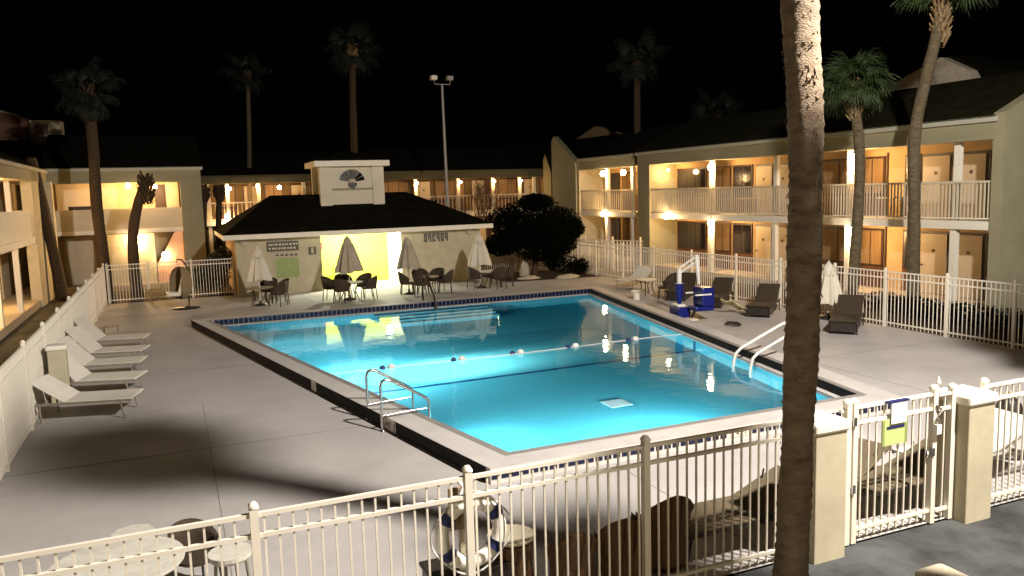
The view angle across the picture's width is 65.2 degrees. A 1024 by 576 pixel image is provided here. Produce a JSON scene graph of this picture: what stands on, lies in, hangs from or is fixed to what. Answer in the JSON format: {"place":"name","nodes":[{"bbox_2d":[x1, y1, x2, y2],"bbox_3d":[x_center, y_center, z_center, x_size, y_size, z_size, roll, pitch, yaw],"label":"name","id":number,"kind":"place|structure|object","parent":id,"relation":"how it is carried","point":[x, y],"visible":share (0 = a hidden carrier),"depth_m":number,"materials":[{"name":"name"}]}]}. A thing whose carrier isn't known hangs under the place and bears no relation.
{"place":"outdoors","nodes":[
{"label":"outdoors","id":0,"kind":"place"},
{"bbox_2d":[344,148,551,254],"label":"hotel wing","id":1,"kind":"structure","parent":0,"point":[405,170],"depth_m":53.77,"materials":[{"name":"paint"}]},
{"bbox_2d":[417,181,429,199],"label":"door","id":2,"kind":"structure","parent":1,"relation":"in","point":[421,185],"depth_m":53.06,"materials":[{"name":"paint"}]},
{"bbox_2d":[0,269,1023,575],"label":"pool deck","id":3,"kind":"structure","parent":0,"point":[246,401],"depth_m":13.04,"materials":[{"name":"concrete"}]},
{"bbox_2d":[0,263,106,479],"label":"picket fence","id":4,"kind":"object","parent":3,"relation":"on","point":[24,366],"visible":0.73,"depth_m":15.31,"materials":[{"name":"paint"}]},
{"bbox_2d":[45,343,70,402],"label":"gate pillar","id":5,"kind":"structure","parent":3,"relation":"on","point":[57,361],"depth_m":16.71,"materials":[{"name":"beige paint"}]},
{"bbox_2d":[32,374,143,423],"bbox_3d":[-8.401,2.136,15.898,1.817,0.815,0.835,-3,7,-8],"label":"sun lounger","id":6,"kind":"object","parent":3,"relation":"on","point":[59,390],"visible":0.97,"depth_m":15.72,"materials":[{"name":"plastic"}]},
{"bbox_2d":[45,352,147,388],"bbox_3d":[-9.122,1.844,17.654,1.802,1.012,0.835,-2,7,-6],"label":"sun lounger","id":7,"kind":"object","parent":3,"relation":"on","point":[79,373],"visible":0.73,"depth_m":17.59,"materials":[{"name":"fabric"}]},
{"bbox_2d":[56,336,147,370],"bbox_3d":[-9.875,1.660,19.346,1.802,1.012,0.835,-3,7,-10],"label":"sun lounger","id":8,"kind":"object","parent":3,"relation":"on","point":[80,354],"visible":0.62,"depth_m":19.21,"materials":[{"name":"fabric"}]},
{"bbox_2d":[65,326,150,365],"bbox_3d":[-10.499,1.492,20.869,1.802,1.012,0.835,-2,7,-7],"label":"sun lounger","id":9,"kind":"object","parent":3,"relation":"on","point":[85,340],"visible":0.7,"depth_m":20.73,"materials":[{"name":"fabric"}]},
{"bbox_2d":[73,316,150,344],"bbox_3d":[-11.326,1.292,22.713,1.802,1.012,0.835,-3,7,-9],"label":"sun lounger","id":10,"kind":"object","parent":3,"relation":"on","point":[86,325],"visible":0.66,"depth_m":22.54,"materials":[{"name":"fabric"}]},
{"bbox_2d":[47,536,184,575],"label":"round table","id":11,"kind":"object","parent":3,"relation":"on","point":[82,557],"visible":0.74,"depth_m":7.87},
{"bbox_2d":[111,524,154,536],"bbox_3d":[-4.133,2.973,8.777,0.406,0.622,0.406,-2,7,0],"label":"round table","id":12,"kind":"object","parent":3,"relation":"on","point":[134,528],"visible":0.27,"depth_m":8.80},
{"bbox_2d":[111,287,233,303],"bbox_3d":[-15.244,0.314,35.817,5.140,0.001,3.600,-5,8,-23],"label":"mulch bed","id":13,"kind":"object","parent":3,"relation":"on","point":[157,294],"visible":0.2,"depth_m":35.46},
{"bbox_2d":[50,56,126,303],"bbox_3d":[-17.158,-4.419,33.196,2.830,10.143,3.034,-5,8,-23],"label":"palm tree","id":14,"kind":"object","parent":13,"relation":"on","point":[88,107],"visible":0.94,"depth_m":32.72,"materials":[{"name":"brown plant"}]},
{"bbox_2d":[127,170,155,299],"bbox_3d":[-15.832,-2.262,34.301,1.360,5.519,0.781,-5,8,-23],"label":"palm tree","id":15,"kind":"object","parent":13,"relation":"on","point":[144,194],"visible":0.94,"depth_m":34.02,"materials":[{"name":"brown plant"}]},
{"bbox_2d":[105,256,235,303],"bbox_3d":[-14.513,-0.363,34.197,5.050,1.700,0.078,-5,8,-23],"label":"picket fence","id":16,"kind":"object","parent":13,"relation":"on","point":[147,275],"visible":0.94,"depth_m":34.01,"materials":[{"name":"paint"}]},
{"bbox_2d":[190,245,231,292],"bbox_3d":[-13.542,-0.818,36.147,2.022,2.185,1.386,-5,8,-23],"label":"bush","id":17,"kind":"object","parent":13,"relation":"on","point":[222,253],"visible":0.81,"depth_m":35.99,"materials":[{"name":"green plant"}]},
{"bbox_2d":[166,258,200,309],"bbox_3d":[-12.834,-0.175,31.103,1.227,1.978,1.054,-5,8,-23],"label":"egg chair","id":18,"kind":"object","parent":3,"relation":"on","point":[180,281],"visible":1,"depth_m":30.94,"materials":[{"name":"wicker"}]},
{"bbox_2d":[167,518,221,575],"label":"wicker chair","id":19,"kind":"object","parent":3,"relation":"on","point":[196,537],"visible":0.38,"depth_m":8.81,"materials":[{"name":"wicker"}]},
{"bbox_2d":[207,542,251,575],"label":"round stool","id":20,"kind":"object","parent":3,"relation":"on","point":[229,555],"visible":0.85,"depth_m":8.13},
{"bbox_2d":[246,246,272,305],"bbox_3d":[-9.895,-0.475,31.370,0.991,2.340,0.991,-3,7,-7],"label":"umbrella","id":21,"kind":"object","parent":3,"relation":"on","point":[258,269],"visible":1,"depth_m":31.09,"materials":[{"name":"fabric"}]},
{"bbox_2d":[268,281,287,306],"bbox_3d":[-9.098,0.208,31.184,0.683,0.988,0.761,0,7,17],"label":"wicker chair","id":22,"kind":"object","parent":3,"relation":"on","point":[279,289],"visible":1,"depth_m":30.93,"materials":[{"name":"wicker"}]},
{"bbox_2d":[331,279,350,303],"bbox_3d":[-6.745,0.092,31.583,0.761,0.988,0.683,0,7,12],"label":"wicker chair","id":23,"kind":"object","parent":3,"relation":"on","point":[340,285],"visible":1,"depth_m":31.33,"materials":[{"name":"wicker"}]},
{"bbox_2d":[334,235,363,300],"bbox_3d":[-6.633,-0.826,32.319,1.158,2.620,1.158,-1,7,8],"label":"umbrella","id":24,"kind":"object","parent":3,"relation":"on","point":[348,261],"visible":0.95,"depth_m":32.07,"materials":[{"name":"fabric"}]},
{"bbox_2d":[214,151,492,296],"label":"pool house","id":25,"kind":"structure","parent":3,"relation":"on","point":[363,210],"depth_m":37.38,"materials":[{"name":"beige paint"}]},
{"bbox_2d":[266,241,298,251],"bbox_3d":[-9.996,-1.823,34.859,1.340,0.420,0.042,-5,8,-23],"label":"wall sign","id":26,"kind":"object","parent":25,"relation":"attached to","point":[282,246],"visible":1,"depth_m":34.84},
{"bbox_2d":[273,251,301,280],"bbox_3d":[-9.824,-0.962,35.029,1.120,1.220,0.038,-5,8,-23],"label":"notice board","id":27,"kind":"object","parent":25,"relation":"attached to","point":[287,264],"visible":0.97,"depth_m":35.01,"materials":[{"name":"plastic"}]},
{"bbox_2d":[0,420,781,575],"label":"picket fence","id":28,"kind":"object","parent":3,"relation":"on","point":[253,515],"visible":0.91,"depth_m":7.56,"materials":[{"name":"metal"}]},
{"bbox_2d":[365,369,430,431],"bbox_3d":[-2.132,2.009,14.828,0.982,0.957,1.010,-5,8,-26],"label":"pool handrail","id":29,"kind":"object","parent":3,"relation":"on","point":[398,383],"visible":0.98,"depth_m":14.60,"materials":[{"name":"silver metal"}]},
{"bbox_2d":[397,237,420,294],"bbox_3d":[-4.395,-0.944,33.591,1.005,2.420,1.001,4,9,39],"label":"umbrella","id":30,"kind":"object","parent":3,"relation":"on","point":[408,258],"visible":0.98,"depth_m":33.38,"materials":[{"name":"fabric"}]},
{"bbox_2d":[412,273,430,296],"bbox_3d":[-3.725,-0.158,32.921,0.761,0.988,0.683,-1,7,7],"label":"wicker chair","id":31,"kind":"object","parent":3,"relation":"on","point":[417,278],"visible":0.86,"depth_m":32.67,"materials":[{"name":"wicker"}]},
{"bbox_2d":[448,481,465,575],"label":"life ring stand","id":32,"kind":"object","parent":3,"relation":"on","point":[459,525],"visible":0.42,"depth_m":7.64,"materials":[{"name":"metal"}]},
{"bbox_2d":[430,490,510,574],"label":"life ring","id":33,"kind":"object","parent":32,"relation":"hanging from","point":[460,558],"visible":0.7,"depth_m":7.54,"materials":[{"name":"plastic"}]},
{"bbox_2d":[419,549,516,575],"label":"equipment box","id":34,"kind":"object","parent":3,"relation":"on","point":[448,571],"visible":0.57,"depth_m":8.05,"materials":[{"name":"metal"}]},
{"bbox_2d":[466,267,483,289],"bbox_3d":[-1.637,-0.436,34.707,0.683,0.988,0.761,-8,9,-43],"label":"wicker chair","id":35,"kind":"object","parent":3,"relation":"on","point":[473,274],"visible":1,"depth_m":34.43,"materials":[{"name":"wicker"}]},
{"bbox_2d":[468,233,491,288],"bbox_3d":[-1.424,-1.201,34.997,1.065,2.420,1.065,-7,8,-35],"label":"umbrella","id":36,"kind":"object","parent":3,"relation":"on","point":[479,255],"visible":0.97,"depth_m":34.76,"materials":[{"name":"fabric"}]},
{"bbox_2d":[490,267,506,289],"bbox_3d":[-0.567,-0.451,34.575,0.761,0.988,0.683,-6,8,-33],"label":"wicker chair","id":37,"kind":"object","parent":3,"relation":"on","point":[499,273],"visible":1,"depth_m":34.30,"materials":[{"name":"wicker"}]},
{"bbox_2d":[487,524,533,575],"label":"round table","id":38,"kind":"object","parent":3,"relation":"on","point":[517,547],"visible":0.45,"depth_m":8.18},
{"bbox_2d":[7,278,1023,574],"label":"deck joint","id":39,"kind":"object","parent":3,"relation":"on","point":[361,426],"visible":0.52,"depth_m":14.00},
{"bbox_2d":[481,269,600,281],"bbox_3d":[1.256,-0.614,39.527,5.000,0.001,4.600,-5,8,-23],"label":"mulch bed","id":40,"kind":"object","parent":3,"relation":"on","point":[545,274],"visible":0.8,"depth_m":39.32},
{"bbox_2d":[485,193,585,274],"bbox_3d":[1.206,-2.700,39.884,5.609,4.109,3.109,-5,8,-23],"label":"oak tree","id":41,"kind":"object","parent":40,"relation":"on","point":[535,236],"visible":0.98,"depth_m":39.10,"materials":[{"name":"green plant"}]},
{"bbox_2d":[541,249,592,274],"bbox_3d":[2.812,-1.275,39.250,2.724,1.355,1.650,-5,8,-23],"label":"bush","id":42,"kind":"object","parent":40,"relation":"on","point":[556,259],"visible":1,"depth_m":39.02,"materials":[{"name":"green plant"}]},
{"bbox_2d":[191,286,900,483],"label":"swimming pool","id":43,"kind":"structure","parent":3,"relation":"in","point":[453,446],"depth_m":15.35,"materials":[{"name":"paint"}]},
{"bbox_2d":[544,532,597,575],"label":"barrel chair","id":44,"kind":"object","parent":3,"relation":"on","point":[562,562],"visible":0.8,"depth_m":8.18,"materials":[{"name":"brown wicker"}]},
{"bbox_2d":[593,518,651,575],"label":"barrel chair","id":45,"kind":"object","parent":3,"relation":"on","point":[614,545],"visible":0.56,"depth_m":8.33,"materials":[{"name":"brown wicker"}]},
{"bbox_2d":[614,266,651,288],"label":"sun lounger","id":46,"kind":"object","parent":3,"relation":"on","point":[641,271],"visible":0.94,"depth_m":34.16,"materials":[{"name":"plastic"}]},
{"bbox_2d":[630,496,693,573],"bbox_3d":[1.663,2.626,8.840,0.718,0.920,0.650,-4,7,-18],"label":"barrel chair","id":47,"kind":"object","parent":3,"relation":"on","point":[672,536],"visible":0.59,"depth_m":8.61,"materials":[{"name":"brown wicker"}]},
{"bbox_2d":[664,272,698,300],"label":"sun lounger","id":48,"kind":"object","parent":3,"relation":"on","point":[689,279],"visible":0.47,"depth_m":30.16,"materials":[{"name":"brown wicker"}]},
{"bbox_2d":[669,255,713,320],"bbox_3d":[5.611,-0.009,24.993,0.920,2.066,1.290,-3,7,-15],"label":"pool lift","id":49,"kind":"object","parent":3,"relation":"on","point":[703,298],"visible":0.97,"depth_m":24.87,"materials":[{"name":"blue plastic"}]},
{"bbox_2d":[712,277,733,308],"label":"sun lounger","id":50,"kind":"object","parent":3,"relation":"on","point":[721,286],"visible":0.58,"depth_m":28.56,"materials":[{"name":"wicker"}]},
{"bbox_2d":[683,465,779,569],"bbox_3d":[2.568,2.669,9.436,2.033,0.687,0.739,-5,8,-23],"label":"sun lounger","id":51,"kind":"object","parent":3,"relation":"on","point":[736,518],"visible":0.31,"depth_m":9.37,"materials":[{"name":"wicker"}]},
{"bbox_2d":[732,322,785,370],"bbox_3d":[6.030,1.633,18.566,1.755,1.532,0.730,-4,7,-21],"label":"pool ladder","id":52,"kind":"object","parent":3,"relation":"attached to","point":[757,353],"visible":0.26,"depth_m":18.54,"materials":[{"name":"white metal"}]},
{"bbox_2d":[745,283,780,317],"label":"sun lounger","id":53,"kind":"object","parent":3,"relation":"on","point":[764,302],"visible":1,"depth_m":26.01,"materials":[{"name":"wicker"}]},
{"bbox_2d":[565,240,1023,348],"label":"picket fence","id":54,"kind":"object","parent":3,"relation":"on","point":[947,307],"visible":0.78,"depth_m":23.38,"materials":[{"name":"metal"}]},
{"bbox_2d":[820,261,842,319],"bbox_3d":[9.734,0.055,24.581,0.968,1.800,1.020,1,8,23],"label":"umbrella","id":55,"kind":"object","parent":3,"relation":"on","point":[831,290],"visible":0.73,"depth_m":24.34,"materials":[{"name":"fabric"}]},
{"bbox_2d":[828,294,863,334],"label":"sun lounger","id":56,"kind":"object","parent":3,"relation":"on","point":[847,316],"visible":1,"depth_m":22.90,"materials":[{"name":"wicker"}]},
{"bbox_2d":[857,437,888,497],"bbox_3d":[4.056,2.503,10.447,2.033,0.687,0.739,-6,8,-35],"label":"sun lounger","id":57,"kind":"object","parent":3,"relation":"on","point":[871,456],"visible":0.1,"depth_m":10.66,"materials":[{"name":"fabric"}]},
{"bbox_2d":[857,439,935,500],"bbox_3d":[4.836,2.492,10.353,2.033,0.687,0.739,-4,7,-19],"label":"sun lounger","id":58,"kind":"object","parent":3,"relation":"on","point":[893,475],"visible":0.16,"depth_m":10.32,"materials":[{"name":"metal"}]},
{"bbox_2d":[934,383,957,518],"bbox_3d":[5.312,2.017,9.833,0.280,1.720,0.078,-5,8,-23],"label":"gate post","id":59,"kind":"object","parent":3,"relation":"on","point":[950,408],"visible":1,"depth_m":9.84,"materials":[{"name":"metal"}]},
{"bbox_2d":[891,408,1023,459],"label":"sun lounger","id":60,"kind":"object","parent":3,"relation":"on","point":[901,449],"visible":0.2,"depth_m":11.34,"materials":[{"name":"fabric"}]},
{"bbox_2d":[980,377,1023,501],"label":"picket fence","id":61,"kind":"object","parent":3,"relation":"on","point":[984,383],"visible":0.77,"depth_m":10.27,"materials":[{"name":"metal"}]},
{"bbox_2d":[0,253,1023,575],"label":"ground","id":62,"kind":"structure","parent":0,"point":[28,327],"depth_m":29.19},
{"bbox_2d":[0,149,47,340],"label":"hotel wing","id":63,"kind":"structure","parent":62,"relation":"on","point":[18,306],"depth_m":30.63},
{"bbox_2d":[0,110,64,144],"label":"roof turret","id":64,"kind":"object","parent":63,"relation":"on","point":[15,128],"visible":0.92,"depth_m":39.88,"materials":[{"name":"beige paint"}]},
{"bbox_2d":[20,170,57,306],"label":"corner wall","id":65,"kind":"structure","parent":62,"relation":"on","point":[41,282],"depth_m":33.37,"materials":[{"name":"beige paint"}]},
{"bbox_2d":[41,135,205,294],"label":"hotel wing","id":66,"kind":"structure","parent":62,"relation":"on","point":[171,224],"depth_m":38.87,"materials":[{"name":"paint"}]},
{"bbox_2d":[154,185,165,207],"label":"stair door","id":67,"kind":"structure","parent":66,"relation":"in","point":[160,197],"depth_m":39.97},
{"bbox_2d":[201,184,210,258],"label":"palm tree","id":68,"kind":"object","parent":62,"relation":"on","point":[206,193],"visible":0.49,"depth_m":40.82,"materials":[{"name":"brown plant"}]},
{"bbox_2d":[212,184,226,279],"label":"palm tree","id":69,"kind":"object","parent":62,"relation":"on","point":[219,193],"visible":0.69,"depth_m":41.08,"materials":[{"name":"brown plant"}]},
{"bbox_2d":[217,52,272,208],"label":"palm tree","id":70,"kind":"object","parent":62,"relation":"on","point":[247,82],"visible":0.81,"depth_m":48.61,"materials":[{"name":"green plant"}]},
{"bbox_2d":[199,151,326,258],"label":"hotel wing","id":71,"kind":"structure","parent":62,"relation":"on","point":[268,172],"depth_m":49.41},
{"bbox_2d":[326,21,380,152],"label":"palm tree","id":72,"kind":"object","parent":62,"relation":"on","point":[351,61],"visible":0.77,"depth_m":44.82,"materials":[{"name":"green plant"}]},
{"bbox_2d":[430,75,452,206],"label":"light pole","id":73,"kind":"object","parent":62,"relation":"on","point":[434,77],"visible":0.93,"depth_m":43.41,"materials":[{"name":"metal"}]},
{"bbox_2d":[463,179,509,218],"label":"bare tree","id":74,"kind":"object","parent":62,"relation":"on","point":[475,201],"visible":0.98,"depth_m":49.02,"materials":[{"name":"brown plant"}]},
{"bbox_2d":[464,172,512,255],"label":"bare tree","id":75,"kind":"object","parent":62,"relation":"on","point":[489,205],"visible":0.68,"depth_m":50.95,"materials":[{"name":"brown plant"}]},
{"bbox_2d":[543,154,552,214],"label":"gable wall","id":76,"kind":"structure","parent":62,"relation":"on","point":[547,171],"depth_m":53.90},
{"bbox_2d":[551,137,577,258],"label":"gable wall","id":77,"kind":"structure","parent":62,"relation":"on","point":[564,178],"depth_m":49.25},
{"bbox_2d":[576,122,689,266],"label":"hotel wing","id":78,"kind":"structure","parent":62,"relation":"on","point":[613,192],"depth_m":46.00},
{"bbox_2d":[576,126,622,157],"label":"roof gable","id":79,"kind":"structure","parent":78,"relation":"attached to","point":[593,138],"depth_m":60.61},
{"bbox_2d":[606,26,671,133],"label":"palm tree","id":80,"kind":"object","parent":62,"relation":"on","point":[638,70],"visible":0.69,"depth_m":46.24,"materials":[{"name":"green plant"}]},
{"bbox_2d":[688,89,745,122],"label":"palm tree","id":81,"kind":"object","parent":62,"relation":"on","point":[724,102],"visible":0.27,"depth_m":47.66,"materials":[{"name":"green plant"}]},
{"bbox_2d":[505,258,1023,349],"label":"mulch bed","id":82,"kind":"object","parent":62,"relation":"on","point":[911,321],"visible":0.33,"depth_m":23.72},
{"bbox_2d":[559,236,642,272],"bbox_3d":[4.395,-1.743,40.644,0.078,1.800,5.571,-8,10,-44],"label":"picket fence","id":83,"kind":"object","parent":82,"relation":"on","point":[613,256],"visible":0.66,"depth_m":39.90,"materials":[{"name":"metal"}]},
{"bbox_2d":[822,47,900,294],"bbox_3d":[10.647,-3.196,24.891,2.466,8.126,2.543,-5,8,-23],"label":"palm tree","id":84,"kind":"object","parent":82,"relation":"on","point":[849,93],"visible":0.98,"depth_m":24.46,"materials":[{"name":"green plant"}]},
{"bbox_2d":[864,290,1023,334],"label":"bush","id":85,"kind":"object","parent":82,"relation":"on","point":[956,313],"visible":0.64,"depth_m":22.97,"materials":[{"name":"green plant"}]},
{"bbox_2d":[891,0,998,315],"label":"palm tree","id":86,"kind":"object","parent":82,"relation":"on","point":[940,31],"visible":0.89,"depth_m":24.14,"materials":[{"name":"brown plant"}]},
{"bbox_2d":[0,0,1023,164],"label":"sky","id":87,"kind":"structure","parent":0,"point":[526,74],"materials":[{"name":"black"}]},
{"bbox_2d":[224,295,830,451],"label":"pool water","id":88,"kind":"structure","parent":0,"point":[514,402],"depth_m":18.94,"materials":[{"name":"liquid"}]},
{"bbox_2d":[333,334,681,374],"bbox_3d":[0.229,1.653,20.626,9.979,0.160,0.156,-5,8,-23],"label":"float rope","id":89,"kind":"object","parent":88,"relation":"on","point":[519,351],"visible":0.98,"depth_m":20.47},
{"bbox_2d":[635,71,1023,319],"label":"hotel wing","id":90,"kind":"structure","parent":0,"point":[972,178],"depth_m":28.95,"materials":[{"name":"paint"}]},
{"bbox_2d":[677,221,706,250],"bbox_3d":[9.005,-2.643,40.066,0.060,1.400,2.400,-5,8,-23],"label":"window frame","id":91,"kind":"structure","parent":90,"relation":"in","point":[686,222],"depth_m":39.89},
{"bbox_2d":[755,226,771,273],"bbox_3d":[11.082,-1.681,35.266,0.040,2.050,1.000,-5,8,-23],"label":"door","id":92,"kind":"structure","parent":90,"relation":"in","point":[763,248],"depth_m":35.24,"materials":[{"name":"paint"}]},
{"bbox_2d":[756,166,771,212],"bbox_3d":[11.007,-4.290,34.949,0.040,2.050,1.000,-5,8,-23],"label":"door","id":93,"kind":"structure","parent":90,"relation":"in","point":[765,172],"depth_m":34.86,"materials":[{"name":"paint"}]},
{"bbox_2d":[778,227,786,275],"bbox_3d":[11.554,-1.561,34.169,0.040,2.050,0.800,-5,8,-23],"label":"door","id":94,"kind":"structure","parent":90,"relation":"in","point":[782,230],"depth_m":34.10,"materials":[{"name":"paint"}]},
{"bbox_2d":[780,165,788,213],"bbox_3d":[11.478,-4.171,33.852,0.040,2.050,0.800,-5,8,-23],"label":"door","id":95,"kind":"structure","parent":90,"relation":"in","point":[783,173],"depth_m":33.73,"materials":[{"name":"paint"}]},
{"bbox_2d":[860,228,884,266],"bbox_3d":[13.397,-1.528,29.851,0.060,1.400,1.150,-5,8,-23],"label":"window frame","id":96,"kind":"structure","parent":90,"relation":"in","point":[873,229],"depth_m":29.45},
{"bbox_2d":[865,156,886,196],"bbox_3d":[13.322,-4.098,29.538,0.060,1.480,1.150,-5,8,-23],"label":"window frame","id":97,"kind":"structure","parent":90,"relation":"in","point":[878,157],"depth_m":29.12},
{"bbox_2d":[920,233,947,294],"bbox_3d":[14.446,-0.826,27.441,0.040,2.050,1.020,-5,8,-23],"label":"door","id":98,"kind":"structure","parent":90,"relation":"in","point":[934,263],"depth_m":27.39,"materials":[{"name":"paint"}]},
{"bbox_2d":[921,155,950,216],"bbox_3d":[14.371,-3.436,27.124,0.040,2.050,1.020,-5,8,-23],"label":"door","id":99,"kind":"structure","parent":90,"relation":"in","point":[941,164],"depth_m":27.07,"materials":[{"name":"paint"}]},
{"bbox_2d":[883,55,1023,91],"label":"roof gable","id":100,"kind":"structure","parent":90,"relation":"on","point":[952,68],"depth_m":33.22,"materials":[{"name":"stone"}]},
{"bbox_2d":[957,235,982,298],"bbox_3d":[14.957,-0.697,26.253,0.040,2.050,0.980,-5,8,-23],"label":"door","id":101,"kind":"structure","parent":90,"relation":"in","point":[969,266],"depth_m":26.14,"materials":[{"name":"paint"}]},
{"bbox_2d":[961,153,986,217],"bbox_3d":[14.881,-3.306,25.935,0.040,2.050,0.980,-5,8,-23],"label":"door","id":102,"kind":"structure","parent":90,"relation":"in","point":[975,162],"depth_m":25.80,"materials":[{"name":"paint"}]},
{"bbox_2d":[733,500,1023,575],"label":"asphalt path","id":103,"kind":"structure","parent":0,"point":[993,545],"depth_m":9.13,"materials":[{"name":"asphalt"}]},
{"bbox_2d":[771,0,824,575],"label":"palm tree","id":104,"kind":"object","parent":103,"relation":"on","point":[801,37],"visible":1,"depth_m":7.82,"materials":[{"name":"brown plant"}]},
{"bbox_2d":[809,409,849,564],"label":"gate pillar","id":105,"kind":"structure","parent":103,"relation":"on","point":[827,531],"depth_m":8.87,"materials":[{"name":"beige paint"}]},
{"bbox_2d":[843,376,943,545],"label":"pool gate","id":106,"kind":"structure","parent":105,"relation":"attached to","point":[852,407],"depth_m":9.49,"materials":[{"name":"metal"}]},
{"bbox_2d":[881,416,907,446],"bbox_3d":[4.492,1.686,9.393,0.400,0.310,0.018,-5,8,-23],"label":"gate sign","id":107,"kind":"object","parent":106,"relation":"attached to","point":[893,434],"visible":1,"depth_m":9.38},
{"bbox_2d":[884,398,909,423],"bbox_3d":[4.511,1.444,9.377,0.340,0.272,0.058,-5,8,-23],"label":"paper notice","id":108,"kind":"object","parent":106,"relation":"attached to","point":[899,411],"visible":1,"depth_m":9.36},
{"bbox_2d":[935,385,997,523],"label":"gate pillar","id":109,"kind":"structure","parent":103,"relation":"on","point":[974,442],"depth_m":9.81,"materials":[{"name":"beige paint"}]},
{"bbox_2d":[915,564,966,575],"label":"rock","id":110,"kind":"object","parent":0,"point":[938,570],"visible":1,"depth_m":7.76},
{"label":"mulch bed","id":111,"kind":"structure","parent":0,"visible":0},
{"bbox_2d":[25,158,69,299],"bbox_3d":[-20.272,-2.559,34.976,1.199,6.200,0.602,-5,8,-23],"label":"palm tree","id":112,"kind":"object","parent":111,"relation":"on","point":[59,282],"visible":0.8,"depth_m":34.94,"materials":[{"name":"brown plant"}]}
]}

